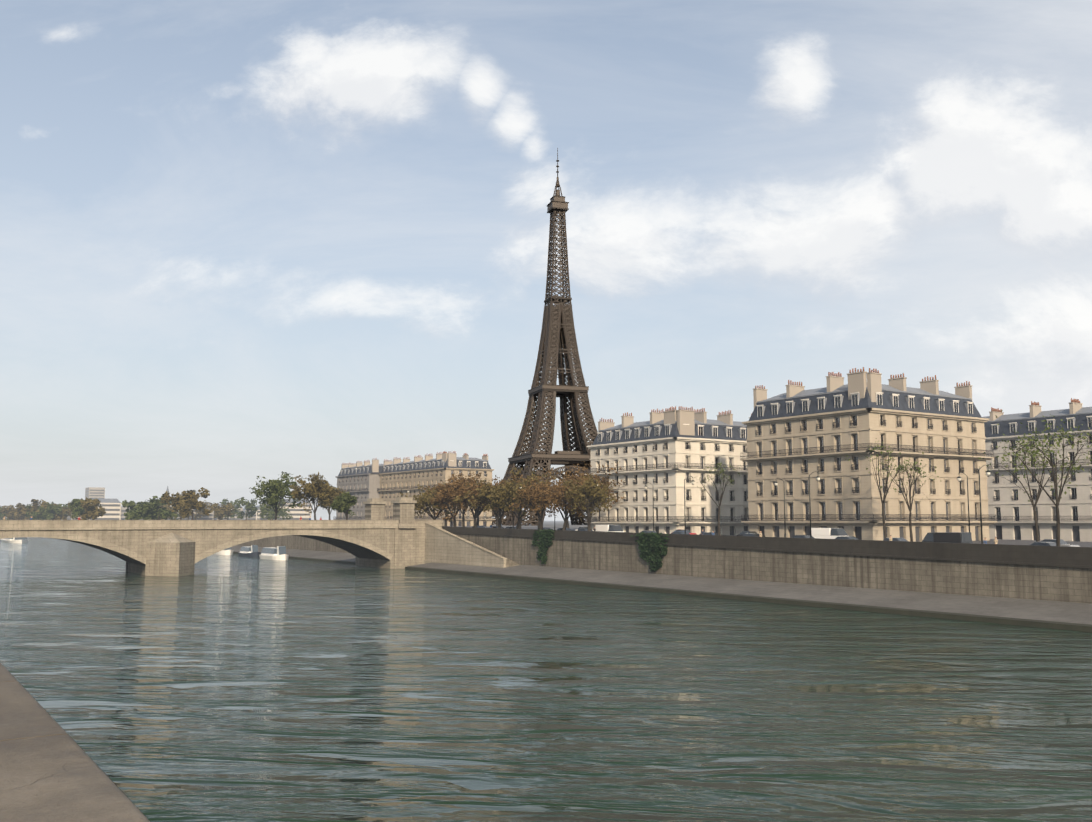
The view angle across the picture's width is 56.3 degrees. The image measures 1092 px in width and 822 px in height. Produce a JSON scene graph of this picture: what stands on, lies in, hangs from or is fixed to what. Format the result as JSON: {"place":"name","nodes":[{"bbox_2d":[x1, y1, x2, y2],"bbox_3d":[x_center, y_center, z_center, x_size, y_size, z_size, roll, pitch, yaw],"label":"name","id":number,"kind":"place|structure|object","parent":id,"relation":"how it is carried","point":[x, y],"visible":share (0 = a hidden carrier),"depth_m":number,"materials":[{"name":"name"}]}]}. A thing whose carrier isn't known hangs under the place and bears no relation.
{"place":"outdoors","nodes":[
{"label":"outdoors","id":0,"kind":"place"},
{"bbox_2d":[492,521,586,527],"bbox_3d":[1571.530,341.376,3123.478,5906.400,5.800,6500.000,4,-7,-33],"label":"parked vehicles","id":1,"kind":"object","parent":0,"point":[551,523],"depth_m":861.03,"materials":[{"name":"grey"}]},
{"bbox_2d":[0,487,234,519],"bbox_3d":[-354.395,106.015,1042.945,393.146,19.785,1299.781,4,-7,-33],"label":"olive trees","id":2,"kind":"object","parent":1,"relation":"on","point":[187,502],"visible":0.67,"depth_m":515.50,"materials":[{"name":"green plant"}]},
{"bbox_2d":[0,495,292,519],"bbox_3d":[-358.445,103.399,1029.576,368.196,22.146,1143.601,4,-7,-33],"label":"distant trees","id":3,"kind":"object","parent":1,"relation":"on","point":[151,509],"visible":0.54,"depth_m":613.42,"materials":[{"name":"green plant"}]},
{"bbox_2d":[67,486,311,519],"bbox_3d":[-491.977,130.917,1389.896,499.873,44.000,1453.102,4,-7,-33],"label":"distant city","id":4,"kind":"object","parent":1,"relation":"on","point":[114,510],"visible":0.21,"depth_m":734.20,"materials":[{"name":"grey"}]},
{"bbox_2d":[333,458,383,519],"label":"building","id":5,"kind":"structure","parent":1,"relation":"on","point":[359,480],"depth_m":386.96,"materials":[{"name":"stone"}]},
{"bbox_2d":[377,451,494,525],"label":"building","id":6,"kind":"structure","parent":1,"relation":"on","point":[397,475],"depth_m":348.86,"materials":[{"name":"stone"}]},
{"bbox_2d":[492,148,597,525],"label":"lattice tower","id":7,"kind":"structure","parent":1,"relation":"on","point":[558,337],"depth_m":913.24,"materials":[{"name":"brown metal"}]},
{"bbox_2d":[585,406,751,534],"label":"cream building","id":8,"kind":"structure","parent":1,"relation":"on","point":[666,453],"depth_m":184.07,"materials":[{"name":"stone"}]},
{"bbox_2d":[740,367,996,541],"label":"beige building","id":9,"kind":"structure","parent":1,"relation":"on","point":[797,435],"depth_m":151.71,"materials":[{"name":"stone"}]},
{"bbox_2d":[982,398,1091,541],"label":"building","id":10,"kind":"structure","parent":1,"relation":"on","point":[1011,511],"depth_m":183.69,"materials":[{"name":"stone"}]},
{"bbox_2d":[0,537,1091,821],"bbox_3d":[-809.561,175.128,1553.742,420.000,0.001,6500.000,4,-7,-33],"label":"river water","id":11,"kind":"structure","parent":0,"point":[230,689],"depth_m":51.88,"materials":[{"name":"teal liquid"}]},
{"bbox_2d":[0,537,27,542],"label":"tour boat","id":12,"kind":"object","parent":11,"relation":"on","point":[17,540],"visible":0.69,"depth_m":404.00,"materials":[{"name":"white"}]},
{"bbox_2d":[0,497,443,576],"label":"bridge","id":13,"kind":"structure","parent":11,"relation":"in","point":[179,548],"depth_m":172.62,"materials":[{"name":"stone"}]},
{"bbox_2d":[215,547,233,554],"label":"moored boat","id":14,"kind":"object","parent":11,"relation":"on","point":[228,551],"visible":0.42,"depth_m":265.36,"materials":[{"name":"white"}]},
{"bbox_2d":[238,545,260,556],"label":"moored boat","id":15,"kind":"object","parent":11,"relation":"on","point":[252,551],"visible":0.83,"depth_m":249.54,"materials":[{"name":"white"}]},
{"bbox_2d":[259,546,288,559],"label":"moored boat","id":16,"kind":"object","parent":11,"relation":"on","point":[273,553],"visible":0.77,"depth_m":232.16,"materials":[{"name":"white plastic"}]},
{"bbox_2d":[0,0,1091,520],"label":"sky","id":17,"kind":"structure","parent":0,"point":[241,241],"materials":[{"name":"blue"}]},
{"bbox_2d":[231,545,1091,631],"bbox_3d":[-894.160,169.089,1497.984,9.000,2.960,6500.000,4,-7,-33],"label":"quay walkway","id":18,"kind":"structure","parent":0,"point":[1073,616],"depth_m":112.22,"materials":[{"name":"grey concrete"}]},
{"bbox_2d":[425,523,518,567],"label":"quay stairs","id":19,"kind":"structure","parent":18,"relation":"on","point":[443,546],"depth_m":183.48,"materials":[{"name":"stone"}]},
{"bbox_2d":[238,526,1091,603],"bbox_3d":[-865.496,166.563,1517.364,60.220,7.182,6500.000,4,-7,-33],"label":"quay wall","id":20,"kind":"structure","parent":18,"relation":"on","point":[1016,569],"depth_m":117.79,"materials":[{"name":"stone"}]},
{"bbox_2d":[249,471,302,519],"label":"tree","id":21,"kind":"object","parent":20,"relation":"on","point":[275,489],"visible":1,"depth_m":290.99,"materials":[{"name":"green plant"}]},
{"bbox_2d":[289,472,339,519],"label":"tree","id":22,"kind":"object","parent":20,"relation":"on","point":[315,489],"visible":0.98,"depth_m":263.77,"materials":[{"name":"green plant"}]},
{"bbox_2d":[317,486,345,519],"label":"tree","id":23,"kind":"object","parent":20,"relation":"on","point":[332,498],"visible":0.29,"depth_m":314.03,"materials":[{"name":"green plant"}]},
{"bbox_2d":[329,491,356,519],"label":"tree","id":24,"kind":"object","parent":20,"relation":"on","point":[343,503],"visible":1,"depth_m":248.87,"materials":[{"name":"green plant"}]},
{"bbox_2d":[400,482,460,519],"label":"tree","id":25,"kind":"object","parent":20,"relation":"on","point":[423,503],"visible":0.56,"depth_m":203.19,"materials":[{"name":"brown plant"}]},
{"bbox_2d":[424,477,456,526],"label":"tree","id":26,"kind":"object","parent":20,"relation":"on","point":[431,489],"visible":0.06,"depth_m":240.09,"materials":[{"name":"brown plant"}]},
{"bbox_2d":[428,478,471,526],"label":"tree","id":27,"kind":"object","parent":20,"relation":"on","point":[443,495],"visible":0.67,"depth_m":196.04,"materials":[{"name":"brown plant"}]},
{"bbox_2d":[442,472,481,526],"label":"tree","id":28,"kind":"object","parent":20,"relation":"on","point":[462,511],"visible":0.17,"depth_m":233.16,"materials":[{"name":"brown plant"}]},
{"bbox_2d":[451,478,489,525],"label":"tree","id":29,"kind":"object","parent":20,"relation":"on","point":[473,505],"visible":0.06,"depth_m":226.02,"materials":[{"name":"brown plant"}]},
{"bbox_2d":[451,472,502,526],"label":"tree","id":30,"kind":"object","parent":20,"relation":"on","point":[462,491],"visible":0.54,"depth_m":191.03,"materials":[{"name":"brown plant"}]},
{"bbox_2d":[453,468,527,527],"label":"tree","id":31,"kind":"object","parent":20,"relation":"on","point":[487,489],"visible":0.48,"depth_m":184.50,"materials":[{"name":"brown plant"}]},
{"bbox_2d":[480,479,511,525],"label":"tree","id":32,"kind":"object","parent":20,"relation":"on","point":[497,519],"visible":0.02,"depth_m":217.60,"materials":[{"name":"brown plant"}]},
{"bbox_2d":[490,472,538,528],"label":"tree","id":33,"kind":"object","parent":20,"relation":"on","point":[513,475],"visible":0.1,"depth_m":211.25,"materials":[{"name":"brown plant"}]},
{"bbox_2d":[486,472,545,528],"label":"tree","id":34,"kind":"object","parent":20,"relation":"on","point":[511,490],"visible":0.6,"depth_m":178.46,"materials":[{"name":"brown plant"}]},
{"bbox_2d":[515,466,555,527],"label":"tree","id":35,"kind":"object","parent":20,"relation":"on","point":[536,477],"visible":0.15,"depth_m":205.11,"materials":[{"name":"brown plant"}]},
{"bbox_2d":[509,467,562,529],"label":"tree","id":36,"kind":"object","parent":20,"relation":"on","point":[533,492],"visible":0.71,"depth_m":170.93,"materials":[{"name":"brown plant"}]},
{"bbox_2d":[531,529,554,563],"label":"ivy","id":37,"kind":"object","parent":20,"relation":"attached to","point":[545,542],"visible":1,"depth_m":165.26,"materials":[{"name":"green plant"}]},
{"bbox_2d":[531,473,591,529],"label":"tree","id":38,"kind":"object","parent":20,"relation":"on","point":[563,502],"visible":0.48,"depth_m":166.31,"materials":[{"name":"brown plant"}]},
{"bbox_2d":[545,468,582,527],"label":"tree","id":39,"kind":"object","parent":20,"relation":"on","point":[565,478],"visible":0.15,"depth_m":197.52,"materials":[{"name":"brown plant"}]},
{"bbox_2d":[562,473,615,530],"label":"tree","id":40,"kind":"object","parent":20,"relation":"on","point":[590,494],"visible":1,"depth_m":160.98,"materials":[{"name":"brown plant"}]},
{"bbox_2d":[556,461,624,523],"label":"tree","id":41,"kind":"object","parent":20,"relation":"on","point":[603,480],"visible":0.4,"depth_m":189.35,"materials":[{"name":"brown plant"}]},
{"bbox_2d":[595,525,623,531],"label":"van","id":42,"kind":"object","parent":20,"relation":"on","point":[610,528],"visible":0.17,"depth_m":159.71,"materials":[{"name":"white metal"}]},
{"bbox_2d":[644,482,653,530],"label":"street lamp","id":43,"kind":"object","parent":20,"relation":"on","point":[645,486],"visible":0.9,"depth_m":173.69,"materials":[{"name":"grey metal"}]},
{"bbox_2d":[631,532,669,571],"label":"ivy","id":44,"kind":"object","parent":20,"relation":"attached to","point":[653,540],"visible":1,"depth_m":142.34,"materials":[{"name":"green plant"}]},
{"bbox_2d":[671,531,688,533],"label":"car","id":45,"kind":"object","parent":20,"relation":"on","point":[679,532],"visible":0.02,"depth_m":146.34,"materials":[{"name":"grey metal"}]},
{"bbox_2d":[674,529,696,534],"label":"car","id":46,"kind":"object","parent":20,"relation":"on","point":[688,531],"visible":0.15,"depth_m":163.75,"materials":[{"name":"red"}]},
{"bbox_2d":[684,476,694,533],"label":"street lamp","id":47,"kind":"object","parent":20,"relation":"on","point":[692,481],"visible":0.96,"depth_m":143.79,"materials":[{"name":"grey metal"}]},
{"bbox_2d":[699,532,717,534],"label":"car","id":48,"kind":"object","parent":20,"relation":"on","point":[707,533],"depth_m":141.29,"materials":[{"name":"silver metal"}]},
{"bbox_2d":[693,461,739,534],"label":"tree","id":49,"kind":"object","parent":20,"relation":"on","point":[724,476],"visible":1,"depth_m":163.22,"materials":[{"name":"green plant"}]},
{"bbox_2d":[736,531,764,536],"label":"car","id":50,"kind":"object","parent":20,"relation":"on","point":[742,533],"visible":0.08,"depth_m":151.49,"materials":[{"name":"black metal"}]},
{"bbox_2d":[743,534,763,536],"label":"car","id":51,"kind":"object","parent":20,"relation":"on","point":[752,535],"visible":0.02,"depth_m":134.24,"materials":[{"name":"metal"}]},
{"bbox_2d":[775,478,785,536],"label":"street lamp","id":52,"kind":"object","parent":20,"relation":"on","point":[776,483],"visible":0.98,"depth_m":148.80,"materials":[{"name":"grey metal"}]},
{"bbox_2d":[792,535,813,537],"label":"car","id":53,"kind":"object","parent":20,"relation":"on","point":[801,536],"visible":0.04,"depth_m":127.00,"materials":[{"name":"black metal"}]},
{"bbox_2d":[809,471,820,537],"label":"street lamp","id":54,"kind":"object","parent":20,"relation":"on","point":[818,478],"visible":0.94,"depth_m":124.72,"materials":[{"name":"grey metal"}]},
{"bbox_2d":[811,528,847,538],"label":"van","id":55,"kind":"object","parent":20,"relation":"on","point":[827,533],"visible":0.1,"depth_m":138.29,"materials":[{"name":"white metal"}]},
{"bbox_2d":[835,536,858,539],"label":"car","id":56,"kind":"object","parent":20,"relation":"on","point":[847,537],"visible":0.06,"depth_m":121.42,"materials":[{"name":"grey metal"}]},
{"bbox_2d":[845,438,913,538],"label":"tree","id":57,"kind":"object","parent":20,"relation":"on","point":[884,496],"visible":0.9,"depth_m":135.25,"materials":[{"name":"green plant"}]},
{"bbox_2d":[883,538,906,540],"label":"car","id":58,"kind":"object","parent":20,"relation":"on","point":[895,539],"visible":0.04,"depth_m":115.55,"materials":[{"name":"silver metal"}]},
{"bbox_2d":[872,452,938,540],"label":"tree","id":59,"kind":"object","parent":20,"relation":"on","point":[910,497],"visible":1,"depth_m":132.07,"materials":[{"name":"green plant"}]},
{"bbox_2d":[922,532,972,542],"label":"van","id":60,"kind":"object","parent":20,"relation":"on","point":[955,537],"visible":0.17,"depth_m":109.39,"materials":[{"name":"black metal"}]},
{"bbox_2d":[957,472,969,531],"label":"street lamp","id":61,"kind":"object","parent":20,"relation":"on","point":[959,478],"visible":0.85,"depth_m":124.03,"materials":[{"name":"grey metal"}]},
{"bbox_2d":[978,465,990,543],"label":"street lamp","id":62,"kind":"object","parent":20,"relation":"on","point":[988,472],"visible":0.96,"depth_m":105.59,"materials":[{"name":"grey metal"}]},
{"bbox_2d":[972,427,1088,541],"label":"tree","id":63,"kind":"object","parent":20,"relation":"on","point":[1034,510],"visible":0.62,"depth_m":116.47,"materials":[{"name":"green plant"}]},
{"bbox_2d":[993,410,1091,545],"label":"tree","id":64,"kind":"object","parent":20,"relation":"on","point":[1056,495],"visible":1,"depth_m":98.95,"materials":[{"name":"green plant"}]},
{"bbox_2d":[1031,542,1055,545],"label":"car","id":65,"kind":"object","parent":20,"relation":"on","point":[1045,543],"depth_m":100.85,"materials":[{"name":"white metal"}]},
{"bbox_2d":[1041,539,1079,546],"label":"car","id":66,"kind":"object","parent":20,"relation":"on","point":[1063,543],"visible":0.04,"depth_m":112.06,"materials":[{"name":"grey metal"}]},
{"bbox_3d":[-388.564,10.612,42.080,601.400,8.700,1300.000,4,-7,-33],"label":"bank ground","id":67,"kind":"structure","parent":0,"visible":0},
{"bbox_3d":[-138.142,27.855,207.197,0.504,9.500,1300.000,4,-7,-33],"label":"parapet wall","id":68,"kind":"object","parent":67,"relation":"on","visible":0},
{"bbox_2d":[0,663,149,821],"bbox_3d":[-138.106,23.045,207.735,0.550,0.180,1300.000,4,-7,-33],"label":"quay","id":69,"kind":"structure","parent":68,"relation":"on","point":[51,770],"depth_m":3.01,"materials":[{"name":"stone"}]}
]}

